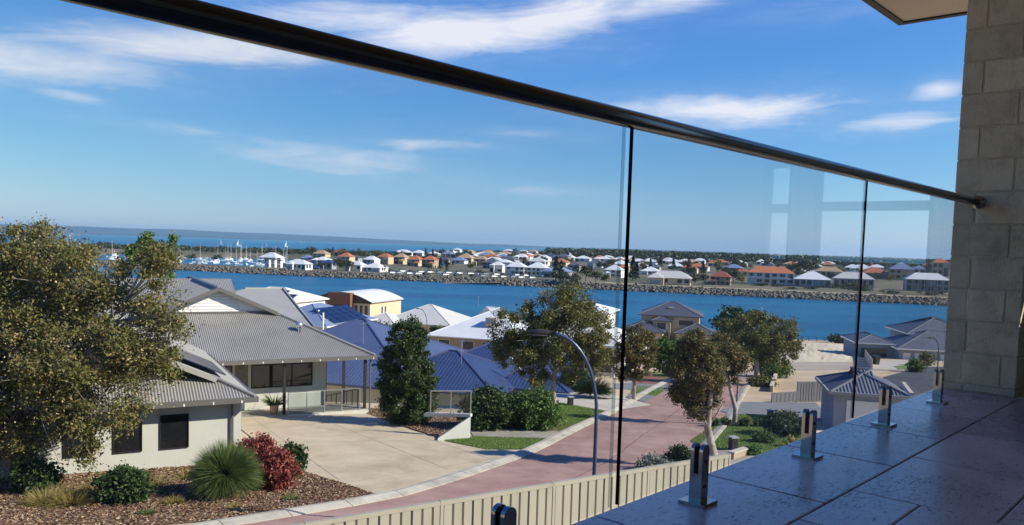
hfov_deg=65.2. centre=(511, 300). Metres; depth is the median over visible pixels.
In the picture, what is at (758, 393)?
ground
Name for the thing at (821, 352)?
sand mound
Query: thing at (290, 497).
grass tuft
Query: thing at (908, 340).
grey roof house
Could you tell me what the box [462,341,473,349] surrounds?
window
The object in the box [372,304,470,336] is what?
white roof house
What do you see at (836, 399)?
house
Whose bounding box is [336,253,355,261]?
suburb house
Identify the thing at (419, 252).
suburb house
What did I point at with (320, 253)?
suburb house
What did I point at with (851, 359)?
sand lot
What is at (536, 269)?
suburb house
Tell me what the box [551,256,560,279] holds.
pine tree
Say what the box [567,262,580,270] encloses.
suburb house
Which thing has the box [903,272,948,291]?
suburb house
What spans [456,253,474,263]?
suburb house
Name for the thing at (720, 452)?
footpath
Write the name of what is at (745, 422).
hedge ball
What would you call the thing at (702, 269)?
pine tree
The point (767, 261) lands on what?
tree
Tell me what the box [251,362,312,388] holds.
window
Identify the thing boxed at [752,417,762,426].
hedge ball
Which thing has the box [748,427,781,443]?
green shrub
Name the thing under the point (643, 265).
tree
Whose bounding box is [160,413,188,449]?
window
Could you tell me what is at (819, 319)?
water
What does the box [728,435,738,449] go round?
letterbox
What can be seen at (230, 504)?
grass clump
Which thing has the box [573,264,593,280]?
tree
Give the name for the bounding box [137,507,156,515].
grass tuft
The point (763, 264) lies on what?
suburb house
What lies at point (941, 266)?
suburb house
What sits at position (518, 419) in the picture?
hedge
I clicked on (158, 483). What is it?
grass tuft
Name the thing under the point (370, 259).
suburb house
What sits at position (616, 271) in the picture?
suburb house
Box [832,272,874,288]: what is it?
suburb house
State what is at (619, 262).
suburb house
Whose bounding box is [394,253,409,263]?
suburb house
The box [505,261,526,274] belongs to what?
suburb house
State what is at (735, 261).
tree
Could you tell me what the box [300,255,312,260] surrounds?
suburb house
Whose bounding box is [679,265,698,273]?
suburb house
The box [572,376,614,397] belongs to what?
strappy plant
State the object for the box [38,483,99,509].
grass clump
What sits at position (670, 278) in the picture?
suburb house
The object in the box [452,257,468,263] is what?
suburb house
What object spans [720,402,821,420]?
driveway
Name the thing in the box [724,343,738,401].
street lamp
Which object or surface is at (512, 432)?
driveway
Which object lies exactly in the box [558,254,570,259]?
suburb house
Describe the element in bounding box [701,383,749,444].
kerb
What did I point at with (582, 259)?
suburb house
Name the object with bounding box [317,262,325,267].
tree
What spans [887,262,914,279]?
suburb house
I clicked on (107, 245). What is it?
scrub belt
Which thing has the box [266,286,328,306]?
white roof house
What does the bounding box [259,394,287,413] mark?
potted plant
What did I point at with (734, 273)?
tree
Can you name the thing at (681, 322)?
window
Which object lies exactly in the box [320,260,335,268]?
suburb house
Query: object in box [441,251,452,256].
suburb house
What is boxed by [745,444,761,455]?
green shrub
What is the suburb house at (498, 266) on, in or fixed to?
on the land
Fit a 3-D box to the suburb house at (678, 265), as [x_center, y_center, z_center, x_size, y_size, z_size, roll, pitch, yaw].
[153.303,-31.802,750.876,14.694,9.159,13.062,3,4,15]
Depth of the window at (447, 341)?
105.29 m
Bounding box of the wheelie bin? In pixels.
[871,355,880,364]
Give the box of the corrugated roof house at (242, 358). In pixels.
[0,275,376,477]
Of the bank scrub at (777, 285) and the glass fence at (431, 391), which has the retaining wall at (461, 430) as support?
the glass fence at (431, 391)
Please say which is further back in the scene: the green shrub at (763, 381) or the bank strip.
the bank strip
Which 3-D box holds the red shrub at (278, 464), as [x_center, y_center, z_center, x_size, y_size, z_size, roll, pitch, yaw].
[-6.650,4.730,22.542,1.593,1.343,1.502,2,4,0]
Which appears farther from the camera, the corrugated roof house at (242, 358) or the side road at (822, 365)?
the side road at (822, 365)
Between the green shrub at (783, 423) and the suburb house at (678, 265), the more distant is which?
the suburb house at (678, 265)
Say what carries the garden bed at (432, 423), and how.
on the ground at (758, 393)
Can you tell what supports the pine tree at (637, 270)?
on the land
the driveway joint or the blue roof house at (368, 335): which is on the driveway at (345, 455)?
the driveway joint
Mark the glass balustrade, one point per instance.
(231, 24)
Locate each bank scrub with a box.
[748,283,768,285]
[762,283,785,286]
[801,286,819,288]
[830,281,862,288]
[846,284,873,290]
[879,290,899,293]
[916,291,938,294]
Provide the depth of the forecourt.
61.32 m
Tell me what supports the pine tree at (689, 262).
on the land
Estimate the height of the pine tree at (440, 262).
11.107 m
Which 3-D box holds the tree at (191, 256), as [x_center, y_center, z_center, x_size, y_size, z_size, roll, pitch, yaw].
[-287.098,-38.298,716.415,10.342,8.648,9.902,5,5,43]
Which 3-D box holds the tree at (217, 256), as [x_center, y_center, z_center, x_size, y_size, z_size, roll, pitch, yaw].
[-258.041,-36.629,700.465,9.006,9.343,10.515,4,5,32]
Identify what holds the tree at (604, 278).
on the land
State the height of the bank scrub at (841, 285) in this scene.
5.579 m
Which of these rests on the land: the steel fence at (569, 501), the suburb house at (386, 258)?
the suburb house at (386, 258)
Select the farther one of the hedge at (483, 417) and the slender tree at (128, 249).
the slender tree at (128, 249)
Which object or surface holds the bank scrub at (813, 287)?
on the land
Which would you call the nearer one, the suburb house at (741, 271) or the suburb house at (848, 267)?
the suburb house at (741, 271)
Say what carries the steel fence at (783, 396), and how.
on the ground at (758, 393)
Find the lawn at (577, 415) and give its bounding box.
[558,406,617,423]
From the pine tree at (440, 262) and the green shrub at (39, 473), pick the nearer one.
the green shrub at (39, 473)
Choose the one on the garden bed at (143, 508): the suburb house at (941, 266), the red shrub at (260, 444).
the red shrub at (260, 444)
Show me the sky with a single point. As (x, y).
(108, 119)
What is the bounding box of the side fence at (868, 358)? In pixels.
[864,350,872,367]
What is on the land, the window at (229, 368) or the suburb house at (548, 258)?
the suburb house at (548, 258)
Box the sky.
[0,0,966,259]
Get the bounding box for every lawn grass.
[445,435,553,448]
[631,385,666,395]
[717,413,765,425]
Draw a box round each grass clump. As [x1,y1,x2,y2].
[18,483,74,507]
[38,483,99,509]
[162,494,184,505]
[225,501,243,508]
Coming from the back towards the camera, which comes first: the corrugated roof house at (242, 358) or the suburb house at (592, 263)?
the suburb house at (592, 263)
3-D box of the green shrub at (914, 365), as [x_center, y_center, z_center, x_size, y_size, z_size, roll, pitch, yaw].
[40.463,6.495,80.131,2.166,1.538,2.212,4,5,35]
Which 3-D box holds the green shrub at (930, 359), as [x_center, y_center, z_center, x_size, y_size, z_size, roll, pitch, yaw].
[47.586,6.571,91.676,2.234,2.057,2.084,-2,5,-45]
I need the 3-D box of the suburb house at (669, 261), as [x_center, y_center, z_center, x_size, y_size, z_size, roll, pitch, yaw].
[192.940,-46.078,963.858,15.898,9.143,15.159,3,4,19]
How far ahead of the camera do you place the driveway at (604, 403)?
46.30 m
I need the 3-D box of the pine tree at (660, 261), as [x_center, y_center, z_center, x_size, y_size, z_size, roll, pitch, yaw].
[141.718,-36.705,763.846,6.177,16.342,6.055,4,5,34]
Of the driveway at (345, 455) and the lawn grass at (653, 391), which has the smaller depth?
the driveway at (345, 455)
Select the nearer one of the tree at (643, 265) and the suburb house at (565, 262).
the tree at (643, 265)
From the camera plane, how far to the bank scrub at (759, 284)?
460.73 m
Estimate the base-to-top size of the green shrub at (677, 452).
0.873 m
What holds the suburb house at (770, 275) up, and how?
on the land
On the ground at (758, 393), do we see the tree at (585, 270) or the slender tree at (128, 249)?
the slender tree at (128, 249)
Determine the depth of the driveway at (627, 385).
56.55 m
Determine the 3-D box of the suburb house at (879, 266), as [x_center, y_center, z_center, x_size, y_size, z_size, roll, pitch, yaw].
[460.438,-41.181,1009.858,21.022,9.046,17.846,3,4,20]
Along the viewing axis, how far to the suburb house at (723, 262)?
1002.69 m
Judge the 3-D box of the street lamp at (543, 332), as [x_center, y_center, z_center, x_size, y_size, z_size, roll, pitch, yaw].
[1.143,3.199,18.255,1.740,5.075,0.240,2,4,0]
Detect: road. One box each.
[244,375,752,524]
[743,362,936,375]
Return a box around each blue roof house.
[300,302,377,329]
[321,318,466,403]
[401,337,588,405]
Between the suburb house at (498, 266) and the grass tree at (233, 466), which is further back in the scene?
the suburb house at (498, 266)
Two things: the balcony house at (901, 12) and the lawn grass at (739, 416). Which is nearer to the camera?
the balcony house at (901, 12)
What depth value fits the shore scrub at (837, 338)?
160.79 m
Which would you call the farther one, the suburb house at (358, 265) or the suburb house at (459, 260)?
the suburb house at (459, 260)
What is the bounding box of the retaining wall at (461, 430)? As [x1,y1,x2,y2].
[424,413,471,440]
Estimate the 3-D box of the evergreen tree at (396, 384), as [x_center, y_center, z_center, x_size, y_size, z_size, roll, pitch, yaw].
[-4.592,3.126,35.121,3.092,5.145,2.698,2,4,0]
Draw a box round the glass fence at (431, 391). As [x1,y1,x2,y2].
[430,390,471,413]
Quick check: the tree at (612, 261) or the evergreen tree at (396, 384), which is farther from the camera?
the tree at (612, 261)
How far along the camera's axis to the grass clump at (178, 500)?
20.60 m
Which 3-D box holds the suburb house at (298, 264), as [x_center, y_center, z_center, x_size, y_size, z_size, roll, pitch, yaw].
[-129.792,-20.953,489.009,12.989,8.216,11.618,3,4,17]
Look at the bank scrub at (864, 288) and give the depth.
436.81 m
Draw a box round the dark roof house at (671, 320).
[626,301,716,340]
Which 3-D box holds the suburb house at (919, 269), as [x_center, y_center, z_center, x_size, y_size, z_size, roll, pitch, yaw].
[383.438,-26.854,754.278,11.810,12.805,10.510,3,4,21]
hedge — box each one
[452,381,522,430]
[494,388,533,427]
[503,384,570,431]
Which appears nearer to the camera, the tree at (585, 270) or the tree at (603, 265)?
the tree at (585, 270)
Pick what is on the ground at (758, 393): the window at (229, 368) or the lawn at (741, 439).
the lawn at (741, 439)
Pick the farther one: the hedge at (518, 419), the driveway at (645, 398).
the driveway at (645, 398)
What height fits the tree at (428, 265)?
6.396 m
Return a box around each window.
[63,430,92,457]
[113,416,141,453]
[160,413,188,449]
[224,366,231,372]
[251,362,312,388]
[438,339,449,344]
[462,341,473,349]
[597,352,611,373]
[657,322,665,329]
[678,320,693,325]
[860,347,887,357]
[903,353,910,358]
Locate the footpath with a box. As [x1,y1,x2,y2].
[709,450,754,464]
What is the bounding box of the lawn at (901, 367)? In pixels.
[894,365,908,368]
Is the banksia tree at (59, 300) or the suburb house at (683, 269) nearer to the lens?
the banksia tree at (59, 300)
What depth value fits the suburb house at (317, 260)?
661.07 m
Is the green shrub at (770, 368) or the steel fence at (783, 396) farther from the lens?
the green shrub at (770, 368)
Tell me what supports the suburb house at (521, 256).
on the land
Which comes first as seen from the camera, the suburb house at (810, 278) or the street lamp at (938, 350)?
the street lamp at (938, 350)
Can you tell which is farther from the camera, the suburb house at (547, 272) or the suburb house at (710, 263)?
the suburb house at (710, 263)
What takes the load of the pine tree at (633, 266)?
on the land
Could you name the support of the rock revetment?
on the land
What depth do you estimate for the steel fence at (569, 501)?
14.99 m
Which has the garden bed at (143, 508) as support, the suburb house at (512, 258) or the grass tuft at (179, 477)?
the grass tuft at (179, 477)
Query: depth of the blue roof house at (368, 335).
53.31 m
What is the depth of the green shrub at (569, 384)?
51.26 m
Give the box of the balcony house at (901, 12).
[862,0,1023,398]
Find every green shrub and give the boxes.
[0,454,67,494]
[82,460,158,504]
[280,438,308,477]
[559,368,598,391]
[662,441,690,462]
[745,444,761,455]
[746,372,778,386]
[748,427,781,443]
[749,356,795,378]
[759,408,801,437]
[904,358,927,372]
[916,349,937,365]
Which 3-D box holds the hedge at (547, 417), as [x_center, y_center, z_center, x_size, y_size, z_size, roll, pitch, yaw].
[0.954,4.675,34.960,2.651,2.104,2.834,-2,5,-40]
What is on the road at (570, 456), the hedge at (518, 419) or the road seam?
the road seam
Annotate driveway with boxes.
[241,413,518,492]
[470,427,561,437]
[544,391,649,409]
[614,382,671,390]
[627,393,654,401]
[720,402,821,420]
[873,360,907,368]
[883,367,942,401]
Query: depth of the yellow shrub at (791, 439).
32.24 m
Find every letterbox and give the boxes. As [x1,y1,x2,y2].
[567,396,573,404]
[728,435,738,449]
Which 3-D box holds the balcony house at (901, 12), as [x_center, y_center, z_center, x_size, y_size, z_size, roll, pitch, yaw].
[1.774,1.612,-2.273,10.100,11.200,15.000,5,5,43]
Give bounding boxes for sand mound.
[788,343,850,361]
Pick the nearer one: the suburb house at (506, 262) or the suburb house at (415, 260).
the suburb house at (415, 260)
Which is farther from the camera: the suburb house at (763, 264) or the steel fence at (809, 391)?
the suburb house at (763, 264)
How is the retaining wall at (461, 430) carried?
on the ground at (758, 393)
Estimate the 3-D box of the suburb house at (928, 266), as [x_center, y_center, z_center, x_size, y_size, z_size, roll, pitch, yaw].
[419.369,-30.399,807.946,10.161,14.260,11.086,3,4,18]
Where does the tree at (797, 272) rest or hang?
on the land
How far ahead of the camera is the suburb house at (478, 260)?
671.95 m
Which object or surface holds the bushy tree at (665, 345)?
on the ground at (758, 393)
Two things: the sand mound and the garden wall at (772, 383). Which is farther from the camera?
the sand mound
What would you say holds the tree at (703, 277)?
on the land
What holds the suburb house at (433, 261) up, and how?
on the land
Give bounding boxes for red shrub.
[231,431,287,478]
[255,441,304,491]
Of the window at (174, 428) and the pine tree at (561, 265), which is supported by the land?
the pine tree at (561, 265)
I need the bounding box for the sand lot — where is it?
[786,355,859,361]
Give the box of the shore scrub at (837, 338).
[825,332,847,342]
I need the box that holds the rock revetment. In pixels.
[44,260,947,305]
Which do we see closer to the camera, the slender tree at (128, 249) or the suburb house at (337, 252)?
the slender tree at (128, 249)
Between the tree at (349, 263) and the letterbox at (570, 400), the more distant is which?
the tree at (349, 263)
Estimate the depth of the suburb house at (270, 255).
728.28 m
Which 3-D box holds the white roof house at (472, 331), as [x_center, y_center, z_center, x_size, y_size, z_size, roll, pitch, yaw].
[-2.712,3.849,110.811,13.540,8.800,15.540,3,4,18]
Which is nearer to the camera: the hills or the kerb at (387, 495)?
the kerb at (387, 495)
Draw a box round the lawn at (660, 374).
[653,372,668,377]
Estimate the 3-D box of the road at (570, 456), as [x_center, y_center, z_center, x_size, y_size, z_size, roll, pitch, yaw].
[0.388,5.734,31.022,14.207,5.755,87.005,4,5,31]
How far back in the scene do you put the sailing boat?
631.59 m
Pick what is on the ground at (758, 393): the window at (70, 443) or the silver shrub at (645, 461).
the silver shrub at (645, 461)
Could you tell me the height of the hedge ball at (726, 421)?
0.565 m
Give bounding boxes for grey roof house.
[235,287,314,327]
[840,316,945,360]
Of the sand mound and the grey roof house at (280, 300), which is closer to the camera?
the grey roof house at (280, 300)
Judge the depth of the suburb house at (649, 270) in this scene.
582.95 m
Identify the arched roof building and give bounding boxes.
[320,289,403,316]
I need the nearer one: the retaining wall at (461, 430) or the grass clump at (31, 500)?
the grass clump at (31, 500)
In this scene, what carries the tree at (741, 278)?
on the land
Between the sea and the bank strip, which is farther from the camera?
the sea
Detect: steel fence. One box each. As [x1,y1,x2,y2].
[289,453,730,524]
[771,391,797,401]
[797,381,821,401]
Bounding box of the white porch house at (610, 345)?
[526,321,631,377]
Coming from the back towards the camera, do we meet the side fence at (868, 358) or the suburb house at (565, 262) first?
the suburb house at (565, 262)
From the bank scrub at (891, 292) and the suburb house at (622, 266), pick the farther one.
the suburb house at (622, 266)
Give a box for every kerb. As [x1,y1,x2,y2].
[185,378,673,524]
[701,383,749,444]
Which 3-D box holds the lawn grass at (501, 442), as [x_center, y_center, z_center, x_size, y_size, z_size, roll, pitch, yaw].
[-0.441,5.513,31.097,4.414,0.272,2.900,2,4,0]
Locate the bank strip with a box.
[598,282,947,297]
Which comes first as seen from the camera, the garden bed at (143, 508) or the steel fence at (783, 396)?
the garden bed at (143, 508)
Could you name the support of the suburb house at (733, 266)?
on the land
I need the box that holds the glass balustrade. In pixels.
[59,0,985,524]
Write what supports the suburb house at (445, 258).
on the land
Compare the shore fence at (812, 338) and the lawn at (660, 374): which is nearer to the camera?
the lawn at (660, 374)
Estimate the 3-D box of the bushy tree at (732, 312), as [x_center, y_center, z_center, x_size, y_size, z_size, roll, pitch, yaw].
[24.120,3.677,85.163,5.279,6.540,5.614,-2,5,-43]
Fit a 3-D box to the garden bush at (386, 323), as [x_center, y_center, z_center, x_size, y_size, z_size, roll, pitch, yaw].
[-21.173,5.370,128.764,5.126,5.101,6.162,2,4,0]
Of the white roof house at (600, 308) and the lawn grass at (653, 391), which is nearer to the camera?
the lawn grass at (653, 391)
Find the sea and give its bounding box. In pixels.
[1,228,800,255]
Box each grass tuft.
[76,475,98,490]
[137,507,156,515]
[147,472,176,486]
[168,464,193,479]
[282,494,300,500]
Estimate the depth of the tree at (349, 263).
488.87 m
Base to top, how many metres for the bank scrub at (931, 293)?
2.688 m
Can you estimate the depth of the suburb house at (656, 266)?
703.91 m
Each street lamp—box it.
[527,329,597,474]
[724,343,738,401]
[927,337,938,368]
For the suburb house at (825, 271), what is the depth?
635.18 m
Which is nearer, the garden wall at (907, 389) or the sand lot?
the garden wall at (907, 389)
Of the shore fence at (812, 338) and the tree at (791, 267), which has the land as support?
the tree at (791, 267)
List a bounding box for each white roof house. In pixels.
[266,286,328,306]
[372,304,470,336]
[428,296,527,349]
[552,301,619,326]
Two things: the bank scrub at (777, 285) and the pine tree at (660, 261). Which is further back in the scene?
the pine tree at (660, 261)
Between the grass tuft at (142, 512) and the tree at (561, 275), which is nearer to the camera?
the grass tuft at (142, 512)
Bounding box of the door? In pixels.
[845,400,878,421]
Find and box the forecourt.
[636,373,675,383]
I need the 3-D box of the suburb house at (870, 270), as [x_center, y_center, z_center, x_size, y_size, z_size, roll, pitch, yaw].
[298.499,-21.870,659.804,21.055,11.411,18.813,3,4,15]
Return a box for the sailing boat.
[232,248,241,264]
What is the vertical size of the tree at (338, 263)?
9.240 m
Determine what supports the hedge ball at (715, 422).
on the lawn at (741, 439)
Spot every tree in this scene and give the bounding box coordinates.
[0,212,205,480]
[121,229,180,277]
[184,253,196,258]
[184,437,265,502]
[211,254,222,260]
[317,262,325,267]
[325,248,333,254]
[331,258,347,270]
[343,260,353,267]
[373,313,442,424]
[426,263,435,269]
[437,257,442,270]
[467,262,475,269]
[485,280,618,406]
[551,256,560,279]
[551,270,569,281]
[559,260,563,272]
[566,272,582,283]
[571,281,583,289]
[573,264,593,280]
[587,270,600,282]
[599,262,608,271]
[600,272,611,282]
[605,322,659,399]
[606,258,614,264]
[628,256,637,280]
[633,262,639,280]
[638,261,648,269]
[650,336,676,375]
[657,254,663,266]
[662,327,731,455]
[671,257,675,270]
[685,266,695,272]
[686,256,691,273]
[689,273,698,284]
[696,273,709,285]
[700,260,705,273]
[705,304,762,336]
[706,330,753,425]
[713,259,722,266]
[714,307,808,385]
[727,269,740,283]
[729,258,741,264]
[736,270,745,283]
[763,259,772,265]
[786,262,799,270]
[793,269,801,275]
[794,259,818,273]
[873,272,882,278]
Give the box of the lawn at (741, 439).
[691,427,796,453]
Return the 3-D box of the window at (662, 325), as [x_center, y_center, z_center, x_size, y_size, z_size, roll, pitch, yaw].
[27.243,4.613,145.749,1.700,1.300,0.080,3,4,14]
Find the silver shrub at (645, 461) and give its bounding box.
[633,450,674,467]
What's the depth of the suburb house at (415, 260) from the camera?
621.42 m
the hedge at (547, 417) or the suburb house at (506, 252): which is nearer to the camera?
the hedge at (547, 417)
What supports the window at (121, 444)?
in the corrugated roof house at (242, 358)
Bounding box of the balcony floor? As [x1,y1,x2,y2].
[572,389,1023,524]
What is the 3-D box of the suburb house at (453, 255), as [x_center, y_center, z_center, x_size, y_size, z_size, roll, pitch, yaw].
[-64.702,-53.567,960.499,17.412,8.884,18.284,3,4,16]
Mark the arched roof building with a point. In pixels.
(371, 302)
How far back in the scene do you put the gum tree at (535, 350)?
41.27 m
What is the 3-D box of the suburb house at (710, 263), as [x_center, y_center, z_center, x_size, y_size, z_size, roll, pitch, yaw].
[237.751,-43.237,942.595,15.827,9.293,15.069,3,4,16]
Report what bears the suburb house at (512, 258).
on the land
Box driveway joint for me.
[254,418,494,481]
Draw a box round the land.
[4,243,949,297]
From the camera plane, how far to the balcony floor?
2.50 m
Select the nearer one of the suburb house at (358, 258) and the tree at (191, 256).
the suburb house at (358, 258)
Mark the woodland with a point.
(746, 257)
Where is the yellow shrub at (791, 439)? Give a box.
[781,435,799,444]
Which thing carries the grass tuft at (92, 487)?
on the garden bed at (143, 508)
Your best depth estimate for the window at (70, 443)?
23.53 m
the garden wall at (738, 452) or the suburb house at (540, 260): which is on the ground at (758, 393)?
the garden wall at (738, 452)
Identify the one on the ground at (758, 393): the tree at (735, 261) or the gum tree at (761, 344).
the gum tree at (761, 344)
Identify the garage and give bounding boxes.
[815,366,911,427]
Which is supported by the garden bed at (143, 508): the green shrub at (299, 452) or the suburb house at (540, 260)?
the green shrub at (299, 452)
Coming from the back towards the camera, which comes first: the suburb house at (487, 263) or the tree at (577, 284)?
the suburb house at (487, 263)
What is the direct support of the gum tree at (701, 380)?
on the ground at (758, 393)
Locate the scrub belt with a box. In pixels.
[82,241,410,256]
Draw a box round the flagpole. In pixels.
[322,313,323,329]
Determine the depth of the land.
535.72 m
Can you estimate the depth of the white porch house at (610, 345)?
64.38 m
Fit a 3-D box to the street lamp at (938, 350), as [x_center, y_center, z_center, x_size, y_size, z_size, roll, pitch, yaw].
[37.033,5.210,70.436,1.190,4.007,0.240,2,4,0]
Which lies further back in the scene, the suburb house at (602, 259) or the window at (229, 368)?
the suburb house at (602, 259)
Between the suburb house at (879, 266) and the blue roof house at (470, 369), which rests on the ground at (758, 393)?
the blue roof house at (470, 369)
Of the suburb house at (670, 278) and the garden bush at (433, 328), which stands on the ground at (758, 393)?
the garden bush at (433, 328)
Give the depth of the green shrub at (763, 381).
59.15 m
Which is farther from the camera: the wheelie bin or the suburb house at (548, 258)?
the suburb house at (548, 258)
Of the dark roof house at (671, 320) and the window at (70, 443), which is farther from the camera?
the dark roof house at (671, 320)
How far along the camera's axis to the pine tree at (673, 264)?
693.72 m
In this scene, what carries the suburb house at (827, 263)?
on the land
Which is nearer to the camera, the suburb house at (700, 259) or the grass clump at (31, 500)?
the grass clump at (31, 500)
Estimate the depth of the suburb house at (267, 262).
510.53 m
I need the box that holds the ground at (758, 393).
[3,332,943,524]
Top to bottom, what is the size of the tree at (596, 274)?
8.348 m
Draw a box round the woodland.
[463,247,950,268]
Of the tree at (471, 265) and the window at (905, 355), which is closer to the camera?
the window at (905, 355)
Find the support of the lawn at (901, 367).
on the ground at (758, 393)
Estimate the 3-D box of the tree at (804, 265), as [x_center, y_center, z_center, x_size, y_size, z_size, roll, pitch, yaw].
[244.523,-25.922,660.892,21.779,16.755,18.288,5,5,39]
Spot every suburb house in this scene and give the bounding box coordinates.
[257,252,284,261]
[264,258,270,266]
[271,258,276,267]
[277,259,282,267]
[286,259,312,269]
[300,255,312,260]
[311,257,333,264]
[312,250,330,258]
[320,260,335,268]
[334,249,340,255]
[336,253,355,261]
[344,261,366,270]
[354,254,361,261]
[362,256,380,263]
[362,263,388,271]
[377,253,393,263]
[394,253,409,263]
[397,249,412,255]
[406,255,422,265]
[413,250,424,255]
[421,256,438,267]
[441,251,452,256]
[441,257,452,265]
[449,252,462,257]
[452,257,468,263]
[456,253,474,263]
[472,256,487,265]
[481,258,502,268]
[485,254,499,257]
[489,261,504,272]
[496,251,512,254]
[499,259,512,265]
[501,256,518,260]
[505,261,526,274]
[513,254,528,259]
[522,253,534,259]
[526,258,549,265]
[526,262,549,275]
[537,255,551,260]
[542,266,573,277]
[551,258,569,265]
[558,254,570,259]
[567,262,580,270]
[575,256,591,261]
[587,259,602,267]
[594,256,609,261]
[603,265,623,277]
[614,260,629,265]
[619,264,629,273]
[640,267,659,274]
[647,271,691,285]
[648,263,660,269]
[665,259,677,263]
[667,262,682,269]
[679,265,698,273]
[691,263,709,270]
[696,258,705,263]
[707,260,720,265]
[709,271,731,285]
[719,259,728,265]
[723,264,743,271]
[738,268,746,276]
[746,266,794,284]
[761,262,773,265]
[793,271,831,287]
[814,266,842,277]
[822,262,833,266]
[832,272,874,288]
[845,264,854,270]
[849,265,866,271]
[863,267,888,278]
[869,264,884,269]
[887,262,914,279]
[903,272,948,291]
[913,265,925,272]
[921,263,931,272]
[930,258,949,276]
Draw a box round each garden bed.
[0,466,366,524]
[369,409,462,435]
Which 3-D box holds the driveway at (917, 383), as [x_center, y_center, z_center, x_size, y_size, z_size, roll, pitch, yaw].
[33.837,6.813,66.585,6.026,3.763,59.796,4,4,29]
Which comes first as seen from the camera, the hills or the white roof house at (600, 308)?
the white roof house at (600, 308)
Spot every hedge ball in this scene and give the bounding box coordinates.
[711,417,719,426]
[718,416,734,426]
[737,417,750,426]
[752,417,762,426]
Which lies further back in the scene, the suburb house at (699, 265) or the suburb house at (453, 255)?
the suburb house at (453, 255)
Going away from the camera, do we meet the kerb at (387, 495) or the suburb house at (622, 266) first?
the kerb at (387, 495)
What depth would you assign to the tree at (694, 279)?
443.18 m
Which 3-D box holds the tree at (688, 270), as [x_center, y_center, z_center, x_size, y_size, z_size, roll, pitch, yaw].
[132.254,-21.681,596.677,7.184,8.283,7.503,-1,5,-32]
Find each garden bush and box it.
[374,319,392,325]
[427,323,447,338]
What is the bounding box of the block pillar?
[943,0,1023,397]
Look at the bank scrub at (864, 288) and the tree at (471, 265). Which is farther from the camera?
the tree at (471, 265)
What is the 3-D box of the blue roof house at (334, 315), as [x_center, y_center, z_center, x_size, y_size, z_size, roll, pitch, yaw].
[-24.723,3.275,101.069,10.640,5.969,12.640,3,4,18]
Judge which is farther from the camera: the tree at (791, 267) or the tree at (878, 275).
the tree at (791, 267)
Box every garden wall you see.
[728,446,748,459]
[770,373,777,391]
[902,382,913,397]
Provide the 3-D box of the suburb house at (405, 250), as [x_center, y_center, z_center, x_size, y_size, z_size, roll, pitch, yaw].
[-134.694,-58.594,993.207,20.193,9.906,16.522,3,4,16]
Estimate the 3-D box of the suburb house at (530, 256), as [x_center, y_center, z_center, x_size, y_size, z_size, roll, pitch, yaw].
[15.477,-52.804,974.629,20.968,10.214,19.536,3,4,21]
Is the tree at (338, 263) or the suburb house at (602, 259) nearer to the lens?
the tree at (338, 263)
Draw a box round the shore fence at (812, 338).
[795,336,827,340]
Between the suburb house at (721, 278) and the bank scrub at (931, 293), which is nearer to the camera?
the bank scrub at (931, 293)
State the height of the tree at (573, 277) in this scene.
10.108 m
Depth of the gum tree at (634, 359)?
46.95 m
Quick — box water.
[0,232,946,340]
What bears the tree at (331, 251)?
on the land
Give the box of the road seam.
[572,406,682,478]
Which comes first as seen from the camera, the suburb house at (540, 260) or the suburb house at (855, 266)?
the suburb house at (540, 260)
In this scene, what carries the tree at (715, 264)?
on the land
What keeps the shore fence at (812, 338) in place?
on the ground at (758, 393)
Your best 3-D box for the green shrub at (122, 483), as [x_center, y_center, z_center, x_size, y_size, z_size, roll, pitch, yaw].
[-10.024,4.755,20.688,1.695,1.058,1.476,2,4,0]
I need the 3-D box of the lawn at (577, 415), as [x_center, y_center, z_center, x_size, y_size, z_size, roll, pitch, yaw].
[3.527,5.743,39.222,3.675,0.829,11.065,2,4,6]
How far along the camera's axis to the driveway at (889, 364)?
91.96 m
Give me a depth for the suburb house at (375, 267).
492.19 m
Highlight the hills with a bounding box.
[0,224,907,258]
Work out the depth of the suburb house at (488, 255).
894.68 m
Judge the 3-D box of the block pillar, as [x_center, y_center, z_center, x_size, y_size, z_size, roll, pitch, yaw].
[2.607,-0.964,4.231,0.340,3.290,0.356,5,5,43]
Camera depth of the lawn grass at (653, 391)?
53.12 m

